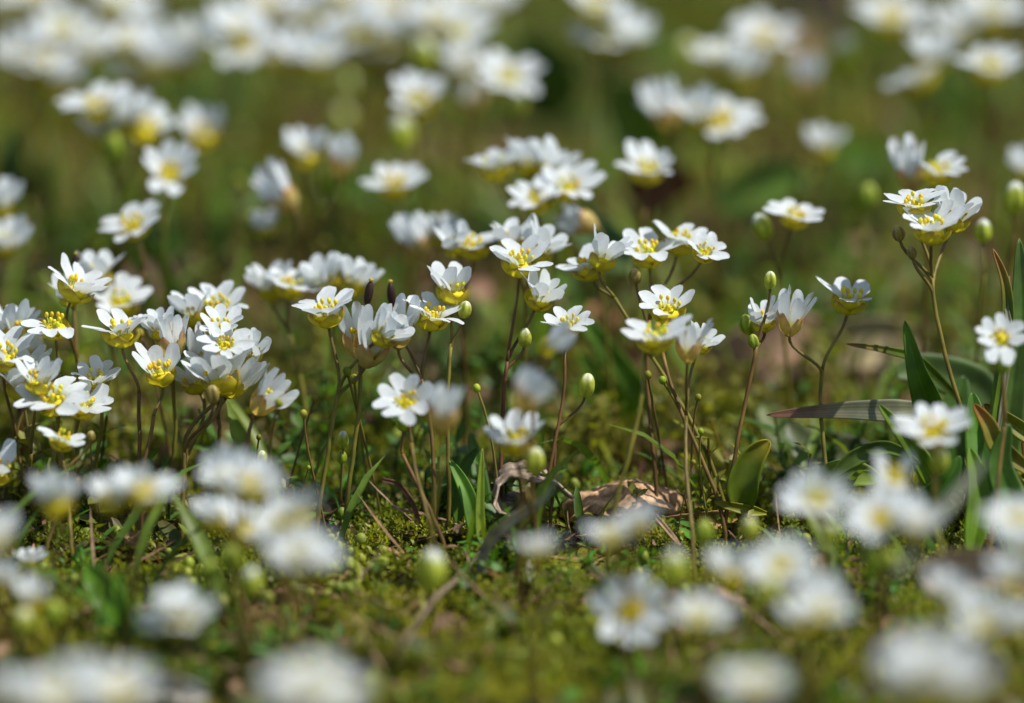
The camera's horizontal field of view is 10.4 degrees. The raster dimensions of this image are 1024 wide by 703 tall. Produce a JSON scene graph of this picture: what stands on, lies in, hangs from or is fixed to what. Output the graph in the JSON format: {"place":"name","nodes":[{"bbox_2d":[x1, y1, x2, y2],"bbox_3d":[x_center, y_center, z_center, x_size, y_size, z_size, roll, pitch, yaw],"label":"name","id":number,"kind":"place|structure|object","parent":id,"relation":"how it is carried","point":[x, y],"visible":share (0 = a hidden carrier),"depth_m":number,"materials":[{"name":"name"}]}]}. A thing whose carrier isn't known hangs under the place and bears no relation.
{"place":"outdoors","nodes":[
{"label":"outdoors","id":0,"kind":"place"},
{"bbox_2d":[0,0,1023,702],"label":"ground","id":1,"kind":"structure","parent":0,"point":[258,616],"depth_m":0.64,"materials":[{"name":"plant"}]},
{"bbox_2d":[0,120,50,227],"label":"grass tuft","id":2,"kind":"object","parent":1,"relation":"on","point":[8,165],"visible":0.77,"depth_m":0.65,"materials":[{"name":"green plant"}]},
{"bbox_2d":[0,355,62,526],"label":"white flower plant","id":3,"kind":"object","parent":1,"relation":"on","point":[41,374],"visible":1,"depth_m":0.55,"materials":[{"name":"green plant"}]},
{"bbox_2d":[0,22,86,284],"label":"white flower plant","id":4,"kind":"object","parent":1,"relation":"on","point":[51,71],"visible":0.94,"depth_m":0.62,"materials":[{"name":"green plant"}]},
{"bbox_2d":[0,668,89,702],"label":"white flower plant","id":5,"kind":"object","parent":1,"relation":"on","point":[57,687],"visible":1,"depth_m":0.47,"materials":[{"name":"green plant"}]},
{"bbox_2d":[13,376,103,574],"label":"white flower plant","id":6,"kind":"object","parent":1,"relation":"on","point":[56,401],"visible":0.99,"depth_m":0.55,"materials":[{"name":"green plant"}]},
{"bbox_2d":[30,469,88,665],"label":"white flower plant","id":7,"kind":"object","parent":1,"relation":"on","point":[54,493],"visible":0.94,"depth_m":0.51,"materials":[{"name":"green plant"}]},
{"bbox_2d":[34,0,116,256],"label":"white flower plant","id":8,"kind":"object","parent":1,"relation":"on","point":[63,27],"visible":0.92,"depth_m":0.63,"materials":[{"name":"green plant"}]},
{"bbox_2d":[48,252,111,486],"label":"white flower plant","id":9,"kind":"object","parent":1,"relation":"on","point":[78,285],"visible":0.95,"depth_m":0.55,"materials":[{"name":"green plant"}]},
{"bbox_2d":[78,249,152,462],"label":"white flower plant","id":10,"kind":"object","parent":1,"relation":"on","point":[123,294],"visible":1,"depth_m":0.57,"materials":[{"name":"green plant"}]},
{"bbox_2d":[56,82,178,371],"bbox_3d":[-0.042,-0.013,0.601,0.012,0.033,0.010,-7,19,-20],"label":"white flower plant","id":11,"kind":"object","parent":1,"relation":"on","point":[106,119],"visible":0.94,"depth_m":0.60,"materials":[{"name":"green plant"}]},
{"bbox_2d":[78,661,156,702],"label":"white flower plant","id":12,"kind":"object","parent":1,"relation":"on","point":[122,683],"visible":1,"depth_m":0.47,"materials":[{"name":"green plant"}]},
{"bbox_2d":[97,200,159,441],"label":"white flower plant","id":13,"kind":"object","parent":1,"relation":"on","point":[133,222],"visible":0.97,"depth_m":0.57,"materials":[{"name":"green plant"}]},
{"bbox_2d":[85,342,180,559],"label":"white flower plant","id":14,"kind":"object","parent":1,"relation":"on","point":[156,365],"visible":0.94,"depth_m":0.55,"materials":[{"name":"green plant"}]},
{"bbox_2d":[95,465,183,669],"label":"white flower plant","id":15,"kind":"object","parent":1,"relation":"on","point":[141,490],"visible":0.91,"depth_m":0.51,"materials":[{"name":"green plant"}]},
{"bbox_2d":[99,20,181,281],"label":"white flower plant","id":16,"kind":"object","parent":1,"relation":"on","point":[158,54],"visible":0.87,"depth_m":0.62,"materials":[{"name":"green plant"}]},
{"bbox_2d":[133,306,202,526],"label":"white flower plant","id":17,"kind":"object","parent":1,"relation":"on","point":[163,329],"visible":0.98,"depth_m":0.55,"materials":[{"name":"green plant"}]},
{"bbox_2d":[142,139,197,414],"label":"white flower plant","id":18,"kind":"object","parent":1,"relation":"on","point":[170,169],"visible":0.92,"depth_m":0.58,"materials":[{"name":"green plant"}]},
{"bbox_2d":[137,583,217,702],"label":"white flower plant","id":19,"kind":"object","parent":1,"relation":"on","point":[177,615],"visible":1,"depth_m":0.50,"materials":[{"name":"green plant"}]},
{"bbox_2d":[166,14,211,276],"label":"white flower plant","id":20,"kind":"object","parent":1,"relation":"on","point":[185,63],"visible":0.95,"depth_m":0.63,"materials":[{"name":"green plant"}]},
{"bbox_2d":[127,327,271,561],"bbox_3d":[-0.031,0.010,0.549,0.011,0.021,0.017,6,19,18],"label":"white flower plant","id":21,"kind":"object","parent":1,"relation":"on","point":[221,379],"visible":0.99,"depth_m":0.55,"materials":[{"name":"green plant"}]},
{"bbox_2d":[179,103,223,290],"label":"white flower plant","id":22,"kind":"object","parent":1,"relation":"on","point":[202,127],"visible":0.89,"depth_m":0.60,"materials":[{"name":"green plant"}]},
{"bbox_2d":[168,280,248,496],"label":"white flower plant","id":23,"kind":"object","parent":1,"relation":"on","point":[193,303],"visible":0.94,"depth_m":0.56,"materials":[{"name":"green plant"}]},
{"bbox_2d":[187,303,254,518],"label":"white flower plant","id":24,"kind":"object","parent":1,"relation":"on","point":[222,335],"visible":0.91,"depth_m":0.55,"materials":[{"name":"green plant"}]},
{"bbox_2d":[190,494,279,656],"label":"white flower plant","id":25,"kind":"object","parent":1,"relation":"on","point":[216,512],"visible":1,"depth_m":0.52,"materials":[{"name":"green plant"}]},
{"bbox_2d":[198,443,284,680],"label":"white flower plant","id":26,"kind":"object","parent":1,"relation":"on","point":[232,473],"visible":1,"depth_m":0.51,"materials":[{"name":"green plant"}]},
{"bbox_2d":[204,1,281,288],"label":"white flower plant","id":27,"kind":"object","parent":1,"relation":"on","point":[239,37],"visible":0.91,"depth_m":0.62,"materials":[{"name":"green plant"}]},
{"bbox_2d":[220,157,300,413],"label":"white flower plant","id":28,"kind":"object","parent":1,"relation":"on","point":[275,188],"visible":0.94,"depth_m":0.58,"materials":[{"name":"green plant"}]},
{"bbox_2d":[224,499,296,702],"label":"white flower plant","id":29,"kind":"object","parent":1,"relation":"on","point":[274,524],"visible":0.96,"depth_m":0.50,"materials":[{"name":"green plant"}]},
{"bbox_2d":[236,0,322,254],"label":"white flower plant","id":30,"kind":"object","parent":1,"relation":"on","point":[301,15],"visible":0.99,"depth_m":0.64,"materials":[{"name":"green plant"}]},
{"bbox_2d":[244,260,337,490],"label":"white flower plant","id":31,"kind":"object","parent":1,"relation":"on","point":[274,283],"visible":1,"depth_m":0.57,"materials":[{"name":"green plant"}]},
{"bbox_2d":[266,522,344,655],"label":"white flower plant","id":32,"kind":"object","parent":1,"relation":"on","point":[310,552],"visible":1,"depth_m":0.49,"materials":[{"name":"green plant"}]},
{"bbox_2d":[268,25,353,281],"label":"white flower plant","id":33,"kind":"object","parent":1,"relation":"on","point":[309,53],"visible":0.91,"depth_m":0.62,"materials":[{"name":"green plant"}]},
{"bbox_2d":[263,653,367,702],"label":"white flower plant","id":34,"kind":"object","parent":1,"relation":"on","point":[315,678],"visible":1,"depth_m":0.46,"materials":[{"name":"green plant"}]},
{"bbox_2d":[281,126,357,394],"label":"white flower plant","id":35,"kind":"object","parent":1,"relation":"on","point":[343,153],"visible":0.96,"depth_m":0.59,"materials":[{"name":"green plant"}]},
{"bbox_2d":[293,252,383,473],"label":"white flower plant","id":36,"kind":"object","parent":1,"relation":"on","point":[318,271],"visible":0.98,"depth_m":0.57,"materials":[{"name":"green plant"}]},
{"bbox_2d":[292,286,414,544],"bbox_3d":[-0.018,0.008,0.550,0.013,0.026,0.014,14,23,37],"label":"white flower plant","id":37,"kind":"object","parent":1,"relation":"on","point":[372,339],"visible":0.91,"depth_m":0.55,"materials":[{"name":"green plant"}]},
{"bbox_2d":[318,2,415,261],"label":"white flower plant","id":38,"kind":"object","parent":1,"relation":"on","point":[359,25],"visible":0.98,"depth_m":0.62,"materials":[{"name":"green plant"}]},
{"bbox_2d":[359,163,434,377],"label":"white flower plant","id":39,"kind":"object","parent":1,"relation":"on","point":[396,182],"visible":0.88,"depth_m":0.59,"materials":[{"name":"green plant"}]},
{"bbox_2d":[391,70,443,338],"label":"white flower plant","id":40,"kind":"object","parent":1,"relation":"on","point":[418,94],"visible":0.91,"depth_m":0.60,"materials":[{"name":"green plant"}]},
{"bbox_2d":[372,373,468,604],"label":"white flower plant","id":41,"kind":"object","parent":1,"relation":"on","point":[405,399],"visible":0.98,"depth_m":0.54,"materials":[{"name":"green plant"}]},
{"bbox_2d":[390,211,460,420],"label":"white flower plant","id":42,"kind":"object","parent":1,"relation":"on","point":[416,238],"visible":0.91,"depth_m":0.58,"materials":[{"name":"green plant"}]},
{"bbox_2d":[385,279,466,542],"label":"white flower plant","id":43,"kind":"object","parent":1,"relation":"on","point":[433,311],"visible":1,"depth_m":0.55,"materials":[{"name":"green plant"}]},
{"bbox_2d":[399,382,463,639],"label":"white flower plant","id":44,"kind":"object","parent":1,"relation":"on","point":[443,413],"visible":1,"depth_m":0.52,"materials":[{"name":"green plant"}]},
{"bbox_2d":[398,549,475,680],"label":"budding plant","id":45,"kind":"object","parent":1,"relation":"on","point":[431,571],"visible":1,"depth_m":0.52,"materials":[{"name":"green plant"}]},
{"bbox_2d":[402,0,494,284],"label":"white flower plant","id":46,"kind":"object","parent":1,"relation":"on","point":[443,22],"visible":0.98,"depth_m":0.63,"materials":[{"name":"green plant"}]},
{"bbox_2d":[419,261,494,546],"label":"white flower plant","id":47,"kind":"object","parent":1,"relation":"on","point":[452,279],"visible":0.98,"depth_m":0.55,"materials":[{"name":"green plant"}]},
{"bbox_2d":[424,432,492,550],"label":"grass tuft","id":48,"kind":"object","parent":1,"relation":"on","point":[467,499],"visible":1,"depth_m":0.55,"materials":[{"name":"green plant"}]},
{"bbox_2d":[434,219,498,478],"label":"white flower plant","id":49,"kind":"object","parent":1,"relation":"on","point":[463,241],"visible":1,"depth_m":0.56,"materials":[{"name":"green plant"}]},
{"bbox_2d":[437,35,498,286],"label":"white flower plant","id":50,"kind":"object","parent":1,"relation":"on","point":[467,82],"visible":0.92,"depth_m":0.62,"materials":[{"name":"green plant"}]},
{"bbox_2d":[477,49,544,327],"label":"white flower plant","id":51,"kind":"object","parent":1,"relation":"on","point":[503,76],"visible":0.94,"depth_m":0.61,"materials":[{"name":"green plant"}]},
{"bbox_2d":[0,0,1023,702],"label":"leafy sprigs","id":52,"kind":"object","parent":1,"relation":"on","point":[598,408],"visible":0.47,"depth_m":0.59,"materials":[{"name":"plant"}]},
{"bbox_2d":[0,0,1023,702],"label":"moss","id":53,"kind":"object","parent":1,"relation":"on","point":[398,530],"visible":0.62,"depth_m":0.54,"materials":[{"name":"plant"}]},
{"bbox_2d":[7,37,1023,702],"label":"moss capsules","id":54,"kind":"object","parent":53,"relation":"on","point":[331,587],"visible":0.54,"depth_m":0.54},
{"bbox_2d":[559,479,691,523],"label":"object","id":55,"kind":"object","parent":53,"relation":"on","point":[595,500],"visible":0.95,"depth_m":0.55,"materials":[{"name":"brown plant"}]},
{"bbox_2d":[0,0,1023,614],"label":"short grass","id":56,"kind":"structure","parent":1,"relation":"on","point":[192,524],"depth_m":0.63,"materials":[{"name":"plant"}]},
{"bbox_2d":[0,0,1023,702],"bbox_3d":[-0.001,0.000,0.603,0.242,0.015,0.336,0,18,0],"label":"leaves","id":57,"kind":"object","parent":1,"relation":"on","point":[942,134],"visible":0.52,"depth_m":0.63,"materials":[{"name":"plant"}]},
{"bbox_2d":[0,0,1023,549],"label":"bare stalks","id":58,"kind":"object","parent":1,"relation":"on","point":[242,186],"visible":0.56,"depth_m":0.63,"materials":[{"name":"plant"}]},
{"bbox_2d":[485,408,544,604],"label":"white flower plant","id":59,"kind":"object","parent":1,"relation":"on","point":[507,437],"visible":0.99,"depth_m":0.53,"materials":[{"name":"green plant"}]},
{"bbox_2d":[478,365,562,645],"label":"white flower plant","id":60,"kind":"object","parent":1,"relation":"on","point":[530,392],"visible":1,"depth_m":0.52,"materials":[{"name":"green plant"}]},
{"bbox_2d":[465,136,580,442],"bbox_3d":[0.001,-0.006,0.580,0.011,0.032,0.009,-9,20,-27],"label":"white flower plant","id":61,"kind":"object","parent":1,"relation":"on","point":[530,157],"visible":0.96,"depth_m":0.58,"materials":[{"name":"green plant"}]},
{"bbox_2d":[487,234,566,540],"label":"white flower plant","id":62,"kind":"object","parent":1,"relation":"on","point":[541,293],"visible":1,"depth_m":0.55,"materials":[{"name":"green plant"}]},
{"bbox_2d":[515,37,581,123],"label":"broad leaf","id":63,"kind":"object","parent":1,"relation":"on","point":[554,73],"visible":0.82,"depth_m":0.67,"materials":[{"name":"plant"}]},
{"bbox_2d":[507,160,606,460],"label":"white flower plant","id":64,"kind":"object","parent":1,"relation":"on","point":[566,183],"visible":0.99,"depth_m":0.57,"materials":[{"name":"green plant"}]},
{"bbox_2d":[561,312,663,431],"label":"leaf","id":65,"kind":"object","parent":1,"relation":"on","point":[627,388],"visible":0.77,"depth_m":0.58,"materials":[{"name":"green plant"}]},
{"bbox_2d":[568,0,658,294],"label":"white flower plant","id":66,"kind":"object","parent":1,"relation":"on","point":[618,29],"visible":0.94,"depth_m":0.62,"materials":[{"name":"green plant"}]},
{"bbox_2d":[583,501,661,702],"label":"white flower plant","id":67,"kind":"object","parent":1,"relation":"on","point":[609,538],"visible":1,"depth_m":0.50,"materials":[{"name":"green plant"}]},
{"bbox_2d":[580,572,669,688],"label":"white flower plant","id":68,"kind":"object","parent":1,"relation":"on","point":[644,609],"visible":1,"depth_m":0.51,"materials":[{"name":"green plant"}]},
{"bbox_2d":[571,314,691,588],"bbox_3d":[0.011,0.010,0.538,0.007,0.025,0.014,9,20,26],"label":"white flower plant","id":69,"kind":"object","parent":1,"relation":"on","point":[654,343],"visible":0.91,"depth_m":0.54,"materials":[{"name":"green plant"}]},
{"bbox_2d":[602,78,671,155],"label":"broad leaf","id":70,"kind":"object","parent":1,"relation":"on","point":[627,115],"visible":0.71,"depth_m":0.66,"materials":[{"name":"plant"}]},
{"bbox_2d":[615,140,673,430],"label":"white flower plant","id":71,"kind":"object","parent":1,"relation":"on","point":[649,162],"visible":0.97,"depth_m":0.58,"materials":[{"name":"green plant"}]},
{"bbox_2d":[624,76,679,341],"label":"white flower plant","id":72,"kind":"object","parent":1,"relation":"on","point":[660,108],"visible":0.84,"depth_m":0.60,"materials":[{"name":"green plant"}]},
{"bbox_2d":[618,159,693,220],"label":"dead leaf","id":73,"kind":"object","parent":1,"relation":"on","point":[631,189],"visible":0.76,"depth_m":0.63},
{"bbox_2d":[556,224,767,535],"bbox_3d":[0.015,0.003,0.554,0.023,0.029,0.009,13,22,36],"label":"white flower plant","id":74,"kind":"object","parent":1,"relation":"on","point":[589,264],"visible":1,"depth_m":0.55,"materials":[{"name":"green plant"}]},
{"bbox_2d":[623,220,729,522],"bbox_3d":[0.016,0.002,0.556,0.011,0.028,0.018,0,18,0],"label":"white flower plant","id":75,"kind":"object","parent":1,"relation":"on","point":[646,250],"visible":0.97,"depth_m":0.56,"materials":[{"name":"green plant"}]},
{"bbox_2d":[638,285,747,555],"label":"white flower plant","id":76,"kind":"object","parent":1,"relation":"on","point":[663,304],"visible":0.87,"depth_m":0.55,"materials":[{"name":"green plant"}]},
{"bbox_2d":[675,314,724,600],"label":"white flower plant","id":77,"kind":"object","parent":1,"relation":"on","point":[694,343],"visible":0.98,"depth_m":0.54,"materials":[{"name":"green plant"}]},
{"bbox_2d":[668,592,734,702],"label":"white flower plant","id":78,"kind":"object","parent":1,"relation":"on","point":[703,617],"visible":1,"depth_m":0.49,"materials":[{"name":"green plant"}]},
{"bbox_2d":[670,84,762,356],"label":"white flower plant","id":79,"kind":"object","parent":1,"relation":"on","point":[723,117],"visible":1,"depth_m":0.60,"materials":[{"name":"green plant"}]},
{"bbox_2d":[689,35,767,296],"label":"white flower plant","id":80,"kind":"object","parent":1,"relation":"on","point":[735,63],"visible":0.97,"depth_m":0.62,"materials":[{"name":"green plant"}]},
{"bbox_2d":[696,271,778,550],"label":"white flower plant","id":81,"kind":"object","parent":1,"relation":"on","point":[761,320],"visible":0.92,"depth_m":0.55,"materials":[{"name":"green plant"}]},
{"bbox_2d":[726,439,770,519],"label":"broad leaf","id":82,"kind":"object","parent":1,"relation":"on","point":[743,481],"visible":1,"depth_m":0.55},
{"bbox_2d":[698,312,824,399],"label":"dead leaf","id":83,"kind":"object","parent":1,"relation":"on","point":[739,348],"visible":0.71,"depth_m":0.59,"materials":[{"name":"plant"}]},
{"bbox_2d":[716,160,807,215],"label":"broad leaf","id":84,"kind":"object","parent":1,"relation":"on","point":[764,183],"visible":0.97,"depth_m":0.62,"materials":[{"name":"plant"}]},
{"bbox_2d":[728,9,803,266],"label":"white flower plant","id":85,"kind":"object","parent":1,"relation":"on","point":[767,33],"visible":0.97,"depth_m":0.63,"materials":[{"name":"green plant"}]},
{"bbox_2d":[752,198,824,467],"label":"white flower plant","id":86,"kind":"object","parent":1,"relation":"on","point":[793,216],"visible":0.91,"depth_m":0.57,"materials":[{"name":"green plant"}]},
{"bbox_2d":[744,536,841,702],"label":"white flower plant","id":87,"kind":"object","parent":1,"relation":"on","point":[783,562],"visible":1,"depth_m":0.49,"materials":[{"name":"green plant"}]},
{"bbox_2d":[743,0,852,63],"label":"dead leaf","id":88,"kind":"object","parent":1,"relation":"on","point":[814,11],"visible":0.45,"depth_m":0.72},
{"bbox_2d":[772,465,853,690],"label":"white flower plant","id":89,"kind":"object","parent":1,"relation":"on","point":[815,498],"visible":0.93,"depth_m":0.51,"materials":[{"name":"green plant"}]},
{"bbox_2d":[776,588,852,702],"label":"white flower plant","id":90,"kind":"object","parent":1,"relation":"on","point":[821,608],"visible":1,"depth_m":0.48,"materials":[{"name":"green plant"}]},
{"bbox_2d":[777,276,871,551],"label":"white flower plant","id":91,"kind":"object","parent":1,"relation":"on","point":[847,300],"visible":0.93,"depth_m":0.55,"materials":[{"name":"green plant"}]},
{"bbox_2d":[826,316,937,371],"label":"dead leaf","id":92,"kind":"object","parent":1,"relation":"on","point":[890,333],"visible":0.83,"depth_m":0.60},
{"bbox_2d":[847,0,934,284],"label":"white flower plant","id":93,"kind":"object","parent":1,"relation":"on","point":[893,19],"visible":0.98,"depth_m":0.62,"materials":[{"name":"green plant"}]},
{"bbox_2d":[842,484,945,702],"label":"white flower plant","id":94,"kind":"object","parent":1,"relation":"on","point":[882,515],"visible":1,"depth_m":0.50,"materials":[{"name":"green plant"}]},
{"bbox_2d":[767,238,1023,554],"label":"grass tuft","id":95,"kind":"object","parent":1,"relation":"on","point":[925,376],"visible":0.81,"depth_m":0.55,"materials":[{"name":"green plant"}]},
{"bbox_2d":[883,30,959,320],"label":"white flower plant","id":96,"kind":"object","parent":1,"relation":"on","point":[936,51],"visible":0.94,"depth_m":0.61,"materials":[{"name":"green plant"}]},
{"bbox_2d":[887,133,967,352],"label":"white flower plant","id":97,"kind":"object","parent":1,"relation":"on","point":[912,174],"visible":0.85,"depth_m":0.57,"materials":[{"name":"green plant"}]},
{"bbox_2d":[872,627,992,702],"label":"white flower plant","id":98,"kind":"object","parent":1,"relation":"on","point":[915,670],"visible":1,"depth_m":0.45,"materials":[{"name":"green plant"}]},
{"bbox_2d":[883,185,1002,548],"bbox_3d":[0.043,0.002,0.549,0.011,0.034,0.019,-6,19,-18],"label":"white flower plant","id":99,"kind":"object","parent":1,"relation":"on","point":[951,213],"visible":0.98,"depth_m":0.55,"materials":[{"name":"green plant"}]},
{"bbox_2d":[892,402,1006,659],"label":"white flower plant","id":100,"kind":"object","parent":1,"relation":"on","point":[934,429],"visible":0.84,"depth_m":0.53,"materials":[{"name":"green plant"}]},
{"bbox_2d":[916,548,1023,594],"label":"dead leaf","id":101,"kind":"object","parent":1,"relation":"on","point":[972,565],"visible":0.6,"depth_m":0.52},
{"bbox_2d":[931,0,1023,284],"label":"white flower plant","id":102,"kind":"object","parent":1,"relation":"on","point":[988,16],"visible":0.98,"depth_m":0.63,"materials":[{"name":"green plant"}]},
{"bbox_2d":[948,553,1023,702],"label":"white flower plant","id":103,"kind":"object","parent":1,"relation":"on","point":[1008,572],"visible":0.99,"depth_m":0.49,"materials":[{"name":"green plant"}]},
{"bbox_2d":[952,44,1023,344],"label":"white flower plant","id":104,"kind":"object","parent":1,"relation":"on","point":[993,67],"visible":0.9,"depth_m":0.60,"materials":[{"name":"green plant"}]},
{"bbox_2d":[957,592,1023,702],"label":"white flower plant","id":105,"kind":"object","parent":1,"relation":"on","point":[983,620],"visible":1,"depth_m":0.48,"materials":[{"name":"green plant"}]},
{"bbox_2d":[975,313,1023,587],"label":"white flower plant","id":106,"kind":"object","parent":1,"relation":"on","point":[1000,338],"visible":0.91,"depth_m":0.54,"materials":[{"name":"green plant"}]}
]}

